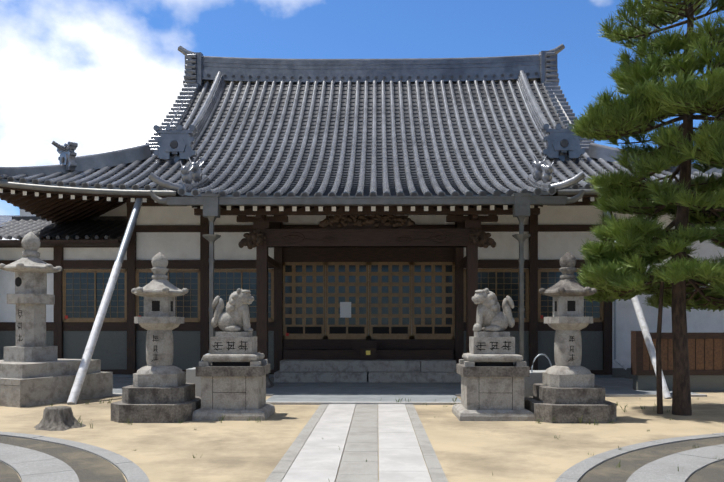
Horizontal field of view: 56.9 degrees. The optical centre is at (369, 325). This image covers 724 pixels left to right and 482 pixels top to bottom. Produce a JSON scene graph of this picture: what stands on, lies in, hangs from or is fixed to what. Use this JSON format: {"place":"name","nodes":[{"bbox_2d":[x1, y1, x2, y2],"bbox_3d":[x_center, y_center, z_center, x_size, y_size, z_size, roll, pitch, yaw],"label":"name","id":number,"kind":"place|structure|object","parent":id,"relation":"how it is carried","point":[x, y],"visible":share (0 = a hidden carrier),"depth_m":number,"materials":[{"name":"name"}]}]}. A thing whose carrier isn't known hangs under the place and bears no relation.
{"place":"outdoors","nodes":[
{"label":"outdoors","id":0,"kind":"place"},
{"bbox_2d":[265,404,447,481],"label":"path","id":1,"kind":"structure","parent":0,"point":[321,452],"depth_m":8.16,"materials":[{"name":"grey stone"}]},
{"bbox_2d":[0,379,723,481],"bbox_3d":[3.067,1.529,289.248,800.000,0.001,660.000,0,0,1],"label":"ground","id":2,"kind":"structure","parent":0,"point":[465,451],"depth_m":9.11,"materials":[{"name":"beige sand"}]},
{"bbox_2d":[0,232,112,407],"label":"lantern","id":3,"kind":"object","parent":2,"relation":"on","point":[35,370],"visible":1,"depth_m":13.61,"materials":[{"name":"stone"}]},
{"bbox_2d":[34,406,85,430],"bbox_3d":[-4.684,1.374,9.993,0.770,0.310,0.657,0,0,1],"label":"stump","id":4,"kind":"object","parent":2,"relation":"on","point":[58,418],"visible":1,"depth_m":9.85,"materials":[{"name":"grey wood"}]},
{"bbox_2d":[111,252,200,422],"bbox_3d":[-3.494,0.154,11.126,1.300,2.750,1.300,0,0,1],"label":"lantern","id":5,"kind":"object","parent":2,"relation":"on","point":[160,390],"visible":1,"depth_m":10.81,"materials":[{"name":"stone"}]},
{"bbox_2d":[192,288,274,420],"bbox_3d":[-2.282,0.454,11.272,1.210,2.150,1.089,0,0,1],"label":"guardian lion statue","id":6,"kind":"object","parent":2,"relation":"on","point":[232,369],"visible":0.98,"depth_m":10.89,"materials":[{"name":"stone"}]},
{"bbox_2d":[0,197,611,377],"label":"walls","id":7,"kind":"structure","parent":2,"relation":"on","point":[174,236],"depth_m":19.23,"materials":[{"name":"paint"}]},
{"bbox_2d":[62,269,603,321],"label":"windows","id":8,"kind":"structure","parent":7,"relation":"attached to","point":[83,290],"depth_m":19.28,"materials":[{"name":"brown glass"}]},
{"bbox_2d":[0,44,722,360],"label":"roof","id":9,"kind":"structure","parent":7,"relation":"on","point":[270,134],"depth_m":19.95,"materials":[{"name":"tile"}]},
{"bbox_2d":[282,247,454,359],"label":"doors","id":10,"kind":"structure","parent":7,"relation":"attached to","point":[411,303],"depth_m":19.22,"materials":[{"name":"brown wood"}]},
{"bbox_2d":[0,431,723,481],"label":"curved paving","id":11,"kind":"structure","parent":2,"relation":"on","point":[35,458],"depth_m":7.35,"materials":[{"name":"grey stone"}]},
{"bbox_2d":[0,211,723,391],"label":"annex","id":12,"kind":"object","parent":2,"relation":"on","point":[705,331],"visible":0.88,"depth_m":19.20,"materials":[{"name":"paint"}]},
{"bbox_2d":[67,197,670,403],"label":"support poles","id":13,"kind":"object","parent":2,"relation":"on","point":[90,345],"visible":0.58,"depth_m":14.55,"materials":[{"name":"grey metal"}]},
{"bbox_2d":[186,353,551,397],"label":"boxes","id":14,"kind":"object","parent":2,"relation":"on","point":[536,376],"visible":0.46,"depth_m":11.97,"materials":[{"name":"grey stone"}]},
{"bbox_2d":[19,396,718,481],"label":"weeds","id":15,"kind":"object","parent":2,"relation":"on","point":[423,403],"visible":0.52,"depth_m":10.39,"materials":[{"name":"green plant"}]},
{"bbox_2d":[112,377,706,404],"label":"stone platform","id":16,"kind":"structure","parent":2,"relation":"on","point":[292,393],"depth_m":14.91,"materials":[{"name":"stone"}]},
{"bbox_2d":[194,205,539,387],"bbox_3d":[-0.051,-0.736,17.457,8.100,4.470,3.621,0,0,1],"label":"wooden porch frame","id":17,"kind":"object","parent":16,"relation":"on","point":[353,226],"visible":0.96,"depth_m":16.15,"materials":[{"name":"brown wood"}]},
{"bbox_2d":[274,360,460,382],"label":"steps","id":18,"kind":"structure","parent":16,"relation":"on","point":[379,371],"depth_m":17.84,"materials":[{"name":"stone"}]},
{"bbox_2d":[452,288,533,420],"bbox_3d":[2.047,0.454,11.222,1.210,2.150,1.089,0,0,1],"label":"guardian lion statue","id":19,"kind":"object","parent":2,"relation":"on","point":[493,369],"visible":1,"depth_m":10.84,"materials":[{"name":"stone"}]},
{"bbox_2d":[524,252,616,422],"bbox_3d":[3.286,0.154,11.078,1.300,2.750,1.300,0,0,1],"label":"lantern","id":20,"kind":"object","parent":2,"relation":"on","point":[567,390],"visible":1,"depth_m":10.76,"materials":[{"name":"stone"}]},
{"bbox_2d":[569,0,723,415],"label":"pine","id":21,"kind":"object","parent":2,"relation":"on","point":[615,270],"visible":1,"depth_m":11.27,"materials":[{"name":"green plant"}]},
{"bbox_2d":[0,0,723,239],"label":"sky","id":22,"kind":"structure","parent":0,"point":[99,76],"materials":[{"name":"blue"}]}
]}

